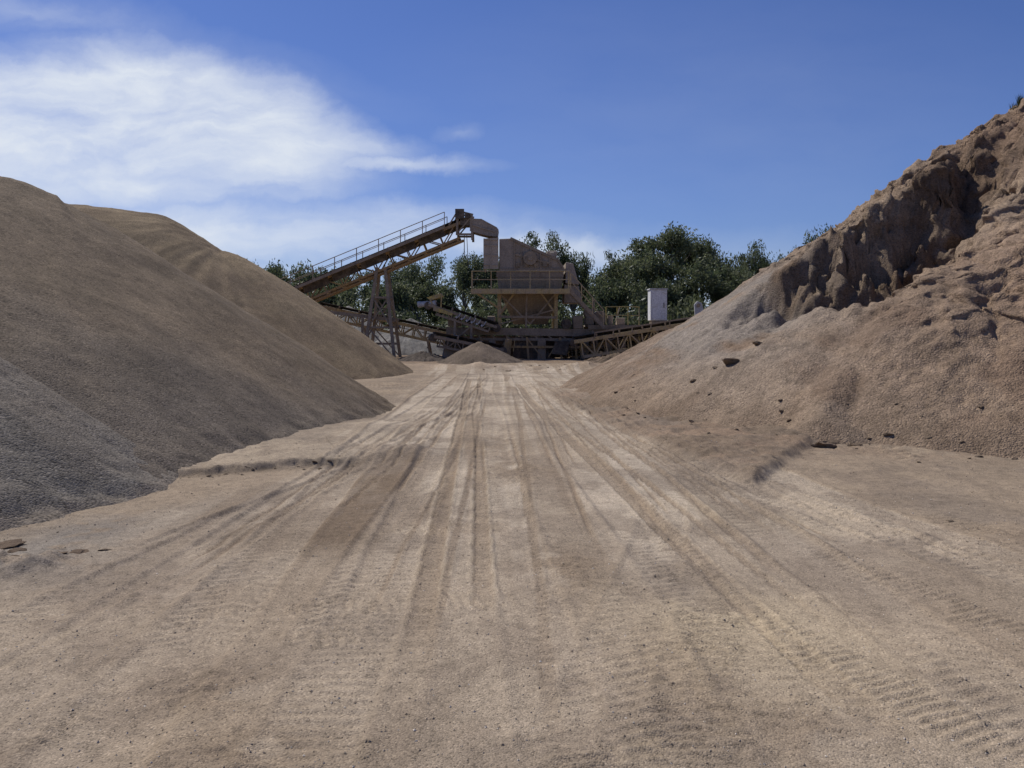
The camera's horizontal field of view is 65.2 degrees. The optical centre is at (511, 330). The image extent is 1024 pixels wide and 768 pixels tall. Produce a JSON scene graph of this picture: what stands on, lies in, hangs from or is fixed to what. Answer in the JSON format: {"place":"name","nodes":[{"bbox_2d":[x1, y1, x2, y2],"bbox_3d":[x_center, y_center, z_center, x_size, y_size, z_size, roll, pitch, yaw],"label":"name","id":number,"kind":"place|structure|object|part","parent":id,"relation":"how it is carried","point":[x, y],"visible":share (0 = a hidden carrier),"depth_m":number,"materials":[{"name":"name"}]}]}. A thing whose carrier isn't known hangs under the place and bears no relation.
{"place":"outdoors","nodes":[
{"label":"outdoors","id":0,"kind":"place"},
{"bbox_2d":[0,361,1023,767],"bbox_3d":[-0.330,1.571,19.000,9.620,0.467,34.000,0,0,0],"label":"dirt road","id":1,"kind":"structure","parent":0,"point":[412,465],"depth_m":4.66,"materials":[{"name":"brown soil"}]},
{"bbox_2d":[7,547,26,552],"bbox_3d":[-3.752,1.671,6.055,0.129,0.041,0.136,0,0,27],"label":"dirt clod","id":2,"kind":"object","parent":1,"relation":"on","point":[16,549],"visible":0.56,"depth_m":6.04,"materials":[{"name":"brown soil"}]},
{"bbox_2d":[69,549,88,553],"bbox_3d":[-3.305,1.691,6.098,0.132,0.039,0.169,1,6,5],"label":"dirt clod","id":3,"kind":"object","parent":1,"relation":"on","point":[78,551],"visible":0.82,"depth_m":6.09,"materials":[{"name":"brown soil"}]},
{"bbox_2d":[0,355,1023,584],"bbox_3d":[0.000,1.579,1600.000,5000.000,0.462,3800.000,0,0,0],"label":"ground","id":4,"kind":"structure","parent":0,"point":[755,473],"depth_m":9.01,"materials":[{"name":"brown soil"}]},
{"bbox_2d":[0,539,26,549],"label":"dirt clod","id":5,"kind":"object","parent":4,"relation":"on","point":[10,543],"visible":0.98,"depth_m":6.24,"materials":[{"name":"brown soil"}]},
{"bbox_2d":[0,357,177,530],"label":"gravel stockpile","id":6,"kind":"object","parent":4,"relation":"on","point":[61,456],"visible":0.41,"depth_m":8.07,"materials":[{"name":"grey gravel"}]},
{"bbox_2d":[0,176,395,478],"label":"gravel stockpile","id":7,"kind":"object","parent":4,"relation":"on","point":[163,364],"visible":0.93,"depth_m":12.63,"materials":[{"name":"grey gravel"}]},
{"bbox_2d":[69,204,412,379],"bbox_3d":[-20.313,-1.306,26.987,35.923,6.967,21.083,0,0,-41],"label":"gravel stockpile","id":8,"kind":"object","parent":4,"relation":"on","point":[290,311],"visible":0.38,"depth_m":29.57,"materials":[{"name":"brown gravel"}]},
{"bbox_2d":[265,259,308,285],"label":"eucalypt tree","id":9,"kind":"object","parent":4,"relation":"on","point":[277,271],"visible":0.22,"depth_m":74.26,"materials":[{"name":"green plant"}]},
{"bbox_2d":[283,280,317,295],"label":"eucalypt tree","id":10,"kind":"object","parent":4,"relation":"on","point":[301,282],"visible":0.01,"depth_m":70.31,"materials":[{"name":"green plant"}]},
{"bbox_2d":[292,258,345,292],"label":"eucalypt tree","id":11,"kind":"object","parent":4,"relation":"on","point":[315,274],"visible":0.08,"depth_m":73.75,"materials":[{"name":"green plant"}]},
{"bbox_2d":[305,280,363,310],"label":"eucalypt tree","id":12,"kind":"object","parent":4,"relation":"on","point":[349,295],"visible":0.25,"depth_m":69.00,"materials":[{"name":"green plant"}]},
{"bbox_2d":[308,292,360,310],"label":"shrub","id":13,"kind":"object","parent":4,"relation":"on","point":[338,302],"visible":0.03,"depth_m":63.19,"materials":[{"name":"green plant"}]},
{"bbox_2d":[321,271,360,295],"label":"eucalypt tree","id":14,"kind":"object","parent":4,"relation":"on","point":[343,283],"visible":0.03,"depth_m":75.57,"materials":[{"name":"green plant"}]},
{"bbox_2d":[336,306,389,341],"bbox_3d":[-12.460,0.025,62.040,13.040,3.950,13.360,0,0,0],"label":"gravel heap","id":15,"kind":"object","parent":4,"relation":"on","point":[359,329],"visible":0.07,"depth_m":60.01,"materials":[{"name":"grey gravel"}]},
{"bbox_2d":[331,269,396,309],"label":"eucalypt tree","id":16,"kind":"object","parent":4,"relation":"on","point":[364,292],"visible":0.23,"depth_m":73.00,"materials":[{"name":"green plant"}]},
{"bbox_2d":[344,298,407,318],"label":"shrub","id":17,"kind":"object","parent":4,"relation":"on","point":[362,303],"visible":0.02,"depth_m":63.41,"materials":[{"name":"green plant"}]},
{"bbox_2d":[318,302,457,352],"bbox_3d":[-8.111,-0.041,52.599,9.480,3.704,1.043,0,0,0],"label":"conveyor","id":18,"kind":"object","parent":4,"relation":"on","point":[416,325],"visible":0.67,"depth_m":52.12,"materials":[{"name":"metal"}]},
{"bbox_2d":[361,275,417,315],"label":"eucalypt tree","id":19,"kind":"object","parent":4,"relation":"on","point":[401,296],"visible":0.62,"depth_m":66.48,"materials":[{"name":"green plant"}]},
{"bbox_2d":[281,209,498,356],"bbox_3d":[-11.726,-2.799,49.999,21.791,9.402,2.781,0,0,0],"label":"inclined conveyor","id":20,"kind":"object","parent":4,"relation":"on","point":[481,228],"visible":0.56,"depth_m":49.35,"materials":[{"name":"orange metal"}]},
{"bbox_2d":[378,312,422,326],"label":"shrub","id":21,"kind":"object","parent":4,"relation":"on","point":[397,317],"visible":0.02,"depth_m":60.78,"materials":[{"name":"green plant"}]},
{"bbox_2d":[382,305,435,329],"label":"shrub","id":22,"kind":"object","parent":4,"relation":"on","point":[406,315],"visible":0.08,"depth_m":60.89,"materials":[{"name":"green plant"}]},
{"bbox_2d":[375,318,443,354],"bbox_3d":[-7.467,0.524,59.913,10.800,2.933,10.720,0,0,0],"label":"gravel heap","id":23,"kind":"object","parent":4,"relation":"on","point":[409,346],"visible":0.22,"depth_m":56.69,"materials":[{"name":"grey gravel"}]},
{"bbox_2d":[380,258,441,318],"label":"eucalypt tree","id":24,"kind":"object","parent":4,"relation":"on","point":[412,304],"visible":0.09,"depth_m":76.56,"materials":[{"name":"green plant"}]},
{"bbox_2d":[383,251,446,318],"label":"eucalypt tree","id":25,"kind":"object","parent":4,"relation":"on","point":[411,274],"visible":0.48,"depth_m":75.27,"materials":[{"name":"green plant"}]},
{"bbox_2d":[396,309,442,327],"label":"shrub","id":26,"kind":"object","parent":4,"relation":"on","point":[415,316],"visible":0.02,"depth_m":63.38,"materials":[{"name":"green plant"}]},
{"bbox_2d":[398,351,446,361],"bbox_3d":[-5.000,1.575,45.490,4.100,0.877,4.080,0,0,0],"label":"earth heap","id":27,"kind":"object","parent":4,"relation":"on","point":[422,356],"visible":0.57,"depth_m":44.82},
{"bbox_2d":[420,320,447,330],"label":"shrub","id":28,"kind":"object","parent":4,"relation":"on","point":[437,324],"visible":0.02,"depth_m":64.94,"materials":[{"name":"green plant"}]},
{"bbox_2d":[408,274,463,325],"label":"eucalypt tree","id":29,"kind":"object","parent":4,"relation":"on","point":[448,293],"visible":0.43,"depth_m":69.42,"materials":[{"name":"green plant"}]},
{"bbox_2d":[413,302,464,328],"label":"shrub","id":30,"kind":"object","parent":4,"relation":"on","point":[420,314],"visible":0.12,"depth_m":66.27,"materials":[{"name":"green plant"}]},
{"bbox_2d":[442,335,460,356],"bbox_3d":[-3.550,1.028,47.800,1.284,1.544,1.190,0,0,0],"label":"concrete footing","id":31,"kind":"object","parent":4,"relation":"on","point":[447,353],"visible":0.3,"depth_m":47.28,"materials":[{"name":"grey concrete"}]},
{"bbox_2d":[428,332,506,352],"bbox_3d":[-2.609,0.821,47.097,4.603,1.532,0.919,0,0,-14],"label":"cross conveyor","id":32,"kind":"object","parent":31,"relation":"on","point":[433,337],"visible":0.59,"depth_m":46.58,"materials":[{"name":"brown metal"}]},
{"bbox_2d":[417,293,500,338],"bbox_3d":[-3.186,-0.274,48.133,5.021,3.953,1.066,0,0,0],"label":"short conveyor","id":33,"kind":"object","parent":4,"relation":"on","point":[433,303],"visible":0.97,"depth_m":47.77,"materials":[{"name":"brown metal"}]},
{"bbox_2d":[449,251,495,314],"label":"eucalypt tree","id":34,"kind":"object","parent":4,"relation":"on","point":[462,270],"visible":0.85,"depth_m":74.17,"materials":[{"name":"green plant"}]},
{"bbox_2d":[454,266,503,304],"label":"eucalypt tree","id":35,"kind":"object","parent":4,"relation":"on","point":[489,281],"visible":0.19,"depth_m":74.92,"materials":[{"name":"green plant"}]},
{"bbox_2d":[436,342,522,363],"bbox_3d":[-1.620,1.271,42.580,5.680,1.384,5.520,0,0,0],"label":"gravel heap","id":36,"kind":"object","parent":4,"relation":"on","point":[478,352],"visible":0.68,"depth_m":41.45,"materials":[{"name":"brown gravel"}]},
{"bbox_2d":[444,301,518,335],"bbox_3d":[-2.256,-0.417,64.180,6.554,4.499,12.440,0,0,33],"label":"shrub","id":37,"kind":"object","parent":4,"relation":"on","point":[467,310],"visible":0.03,"depth_m":63.67,"materials":[{"name":"green plant"}]},
{"bbox_2d":[464,280,508,315],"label":"eucalypt tree","id":38,"kind":"object","parent":4,"relation":"on","point":[476,298],"visible":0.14,"depth_m":70.78,"materials":[{"name":"green plant"}]},
{"bbox_2d":[466,294,528,335],"bbox_3d":[-1.083,-0.661,62.506,5.308,4.997,10.410,0,0,-1],"label":"shrub","id":39,"kind":"object","parent":4,"relation":"on","point":[486,307],"visible":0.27,"depth_m":61.74,"materials":[{"name":"green plant"}]},
{"bbox_2d":[490,309,539,335],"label":"shrub","id":40,"kind":"object","parent":4,"relation":"on","point":[516,327],"visible":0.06,"depth_m":62.32,"materials":[{"name":"green plant"}]},
{"bbox_2d":[510,303,570,328],"bbox_3d":[1.711,-0.332,65.273,10.372,4.300,5.288,0,0,43],"label":"shrub","id":41,"kind":"object","parent":4,"relation":"on","point":[550,323],"visible":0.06,"depth_m":64.25,"materials":[{"name":"green plant"}]},
{"bbox_2d":[519,229,568,264],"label":"eucalypt tree","id":42,"kind":"object","parent":4,"relation":"on","point":[534,243],"visible":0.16,"depth_m":75.19,"materials":[{"name":"green plant"}]},
{"bbox_2d":[446,237,647,358],"bbox_3d":[2.498,-1.922,49.760,13.003,7.562,4.381,0,0,0],"label":"screening plant","id":43,"kind":"object","parent":4,"relation":"on","point":[530,289],"visible":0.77,"depth_m":48.65,"materials":[{"name":"brown metal"}]},
{"bbox_2d":[519,304,584,335],"bbox_3d":[3.766,-0.301,63.099,8.615,4.069,5.548,0,0,-43],"label":"shrub","id":44,"kind":"object","parent":4,"relation":"on","point":[567,312],"visible":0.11,"depth_m":63.28,"materials":[{"name":"green plant"}]},
{"bbox_2d":[542,283,562,325],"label":"eucalypt tree","id":45,"kind":"object","parent":4,"relation":"on","point":[560,297],"visible":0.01,"depth_m":68.82,"materials":[{"name":"green plant"}]},
{"bbox_2d":[419,286,711,324],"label":"distant woodland","id":46,"kind":"object","parent":4,"relation":"on","point":[580,307],"visible":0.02,"depth_m":135.62,"materials":[{"name":"green plant"}]},
{"bbox_2d":[557,245,595,315],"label":"eucalypt tree","id":47,"kind":"object","parent":4,"relation":"on","point":[582,271],"visible":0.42,"depth_m":75.72,"materials":[{"name":"green plant"}]},
{"bbox_2d":[582,353,619,362],"bbox_3d":[5.600,1.613,43.000,4.267,0.899,4.267,0,0,0],"label":"earth heap","id":48,"kind":"object","parent":4,"relation":"on","point":[602,359],"visible":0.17,"depth_m":42.72,"materials":[{"name":"beige sand"}]},
{"bbox_2d":[578,272,636,317],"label":"eucalypt tree","id":49,"kind":"object","parent":4,"relation":"on","point":[604,294],"visible":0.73,"depth_m":68.17,"materials":[{"name":"green plant"}]},
{"bbox_2d":[587,267,632,303],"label":"eucalypt tree","id":50,"kind":"object","parent":4,"relation":"on","point":[604,278],"visible":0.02,"depth_m":76.89,"materials":[{"name":"green plant"}]},
{"bbox_2d":[577,301,648,324],"bbox_3d":[8.938,-0.328,64.076,13.675,4.311,7.205,0,0,39],"label":"shrub","id":51,"kind":"object","parent":4,"relation":"on","point":[632,320],"visible":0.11,"depth_m":62.82,"materials":[{"name":"green plant"}]},
{"bbox_2d":[568,328,671,357],"bbox_3d":[7.857,0.625,50.651,9.934,2.244,1.018,0,0,-10],"label":"return conveyor","id":52,"kind":"object","parent":4,"relation":"on","point":[613,341],"visible":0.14,"depth_m":50.09,"materials":[{"name":"brown metal"}]},
{"bbox_2d":[583,300,667,357],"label":"engine platform","id":53,"kind":"structure","parent":4,"relation":"on","point":[591,324],"depth_m":48.48,"materials":[{"name":"brown metal"}]},
{"bbox_2d":[647,288,667,322],"bbox_3d":[8.920,-1.465,49.090,1.120,2.210,1.140,0,0,0],"label":"electrical cabinet","id":54,"kind":"object","parent":53,"relation":"on","point":[657,304],"visible":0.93,"depth_m":48.57,"materials":[{"name":"metal"}]},
{"bbox_3d":[8.920,-1.560,48.584,0.840,1.680,0.028,0,0,0],"label":"door","id":55,"kind":"part","parent":54,"relation":"part of","materials":[{"name":"grey metal"}]},
{"bbox_2d":[598,235,652,312],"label":"eucalypt tree","id":56,"kind":"object","parent":4,"relation":"on","point":[610,271],"visible":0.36,"depth_m":74.55,"materials":[{"name":"green plant"}]},
{"bbox_2d":[569,317,690,357],"bbox_3d":[7.608,0.494,46.871,8.480,2.868,1.210,0,0,0],"label":"yellow truss conveyor","id":57,"kind":"object","parent":4,"relation":"on","point":[652,328],"visible":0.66,"depth_m":46.36,"materials":[{"name":"metal"}]},
{"bbox_2d":[625,274,681,316],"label":"eucalypt tree","id":58,"kind":"object","parent":4,"relation":"on","point":[663,283],"visible":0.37,"depth_m":67.26,"materials":[{"name":"green plant"}]},
{"bbox_2d":[613,292,694,324],"bbox_3d":[12.864,-0.673,64.419,12.783,5.045,6.735,0,0,13],"label":"shrub","id":59,"kind":"object","parent":4,"relation":"on","point":[642,303],"visible":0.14,"depth_m":63.54,"materials":[{"name":"green plant"}]},
{"bbox_2d":[626,291,706,324],"bbox_3d":[13.753,-0.741,63.449,10.798,5.165,5.506,0,0,-39],"label":"shrub","id":60,"kind":"object","parent":4,"relation":"on","point":[690,302],"visible":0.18,"depth_m":63.62,"materials":[{"name":"green plant"}]},
{"bbox_2d":[612,221,731,294],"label":"eucalypt tree","id":61,"kind":"object","parent":4,"relation":"on","point":[657,263],"visible":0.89,"depth_m":71.15,"materials":[{"name":"green plant"}]},
{"bbox_2d":[667,273,708,318],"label":"eucalypt tree","id":62,"kind":"object","parent":4,"relation":"on","point":[683,289],"visible":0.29,"depth_m":69.12,"materials":[{"name":"green plant"}]},
{"bbox_2d":[659,233,727,302],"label":"eucalypt tree","id":63,"kind":"object","parent":4,"relation":"on","point":[702,248],"visible":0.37,"depth_m":75.20,"materials":[{"name":"green plant"}]},
{"bbox_2d":[694,301,702,314],"bbox_3d":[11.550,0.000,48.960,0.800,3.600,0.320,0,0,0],"label":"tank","id":64,"kind":"object","parent":4,"relation":"on","point":[698,307],"visible":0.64,"depth_m":48.90,"materials":[{"name":"grey metal"}]},
{"bbox_2d":[703,251,750,303],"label":"eucalypt tree","id":65,"kind":"object","parent":4,"relation":"on","point":[731,262],"visible":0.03,"depth_m":74.30,"materials":[{"name":"green plant"}]},
{"bbox_2d":[703,265,754,302],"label":"eucalypt tree","id":66,"kind":"object","parent":4,"relation":"on","point":[732,276],"visible":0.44,"depth_m":70.33,"materials":[{"name":"green plant"}]},
{"bbox_2d":[737,239,776,276],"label":"eucalypt tree","id":67,"kind":"object","parent":4,"relation":"on","point":[755,261],"visible":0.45,"depth_m":75.72,"materials":[{"name":"green plant"}]},
{"bbox_2d":[774,245,795,260],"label":"eucalypt tree","id":68,"kind":"object","parent":4,"relation":"on","point":[779,256],"visible":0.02,"depth_m":78.97,"materials":[{"name":"green plant"}]},
{"bbox_2d":[560,99,1023,457],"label":"earth stockpile","id":69,"kind":"object","parent":4,"relation":"on","point":[909,295],"visible":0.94,"depth_m":15.19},
{"bbox_2d":[722,358,739,364],"bbox_3d":[4.359,0.616,15.705,0.521,0.134,0.358,21,-25,-29],"label":"dirt clod","id":70,"kind":"object","parent":69,"relation":"on","point":[727,361],"visible":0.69,"depth_m":15.58,"materials":[{"name":"brown soil"}]},
{"bbox_2d":[827,439,838,443],"bbox_3d":[4.760,1.670,11.901,0.270,0.084,0.168,-16,23,-16],"label":"dirt clod","id":71,"kind":"object","parent":69,"relation":"on","point":[834,441],"visible":0.52,"depth_m":11.88,"materials":[{"name":"brown soil"}]},
{"bbox_2d":[1009,98,1023,110],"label":"grass tuft","id":72,"kind":"object","parent":69,"relation":"on","point":[1014,107],"visible":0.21,"depth_m":20.35,"materials":[{"name":"green plant"}]},
{"bbox_2d":[1015,94,1022,103],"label":"grass tuft","id":73,"kind":"object","parent":69,"relation":"on","point":[1018,100],"visible":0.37,"depth_m":20.61,"materials":[{"name":"green plant"}]},
{"bbox_2d":[802,227,818,244],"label":"eucalypt tree","id":74,"kind":"object","parent":4,"relation":"on","point":[811,239],"depth_m":73.93,"materials":[{"name":"green plant"}]},
{"bbox_2d":[810,441,836,447],"bbox_3d":[4.491,1.672,11.559,0.429,0.144,0.331,4,-21,-18],"label":"dirt clod","id":75,"kind":"object","parent":4,"relation":"on","point":[826,444],"visible":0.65,"depth_m":11.44,"materials":[{"name":"brown soil"}]},
{"bbox_2d":[814,222,833,238],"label":"eucalypt tree","id":76,"kind":"object","parent":4,"relation":"on","point":[825,230],"visible":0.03,"depth_m":74.98,"materials":[{"name":"green plant"}]},
{"bbox_2d":[851,442,862,445],"bbox_3d":[5.045,1.669,11.699,0.162,0.060,0.158,0,0,-12],"label":"dirt clod","id":77,"kind":"object","parent":4,"relation":"on","point":[856,444],"visible":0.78,"depth_m":11.67,"materials":[{"name":"brown soil"}]},
{"bbox_2d":[0,0,1023,324],"label":"sky","id":78,"kind":"structure","parent":0,"point":[291,132],"materials":[{"name":"blue"}]}
]}

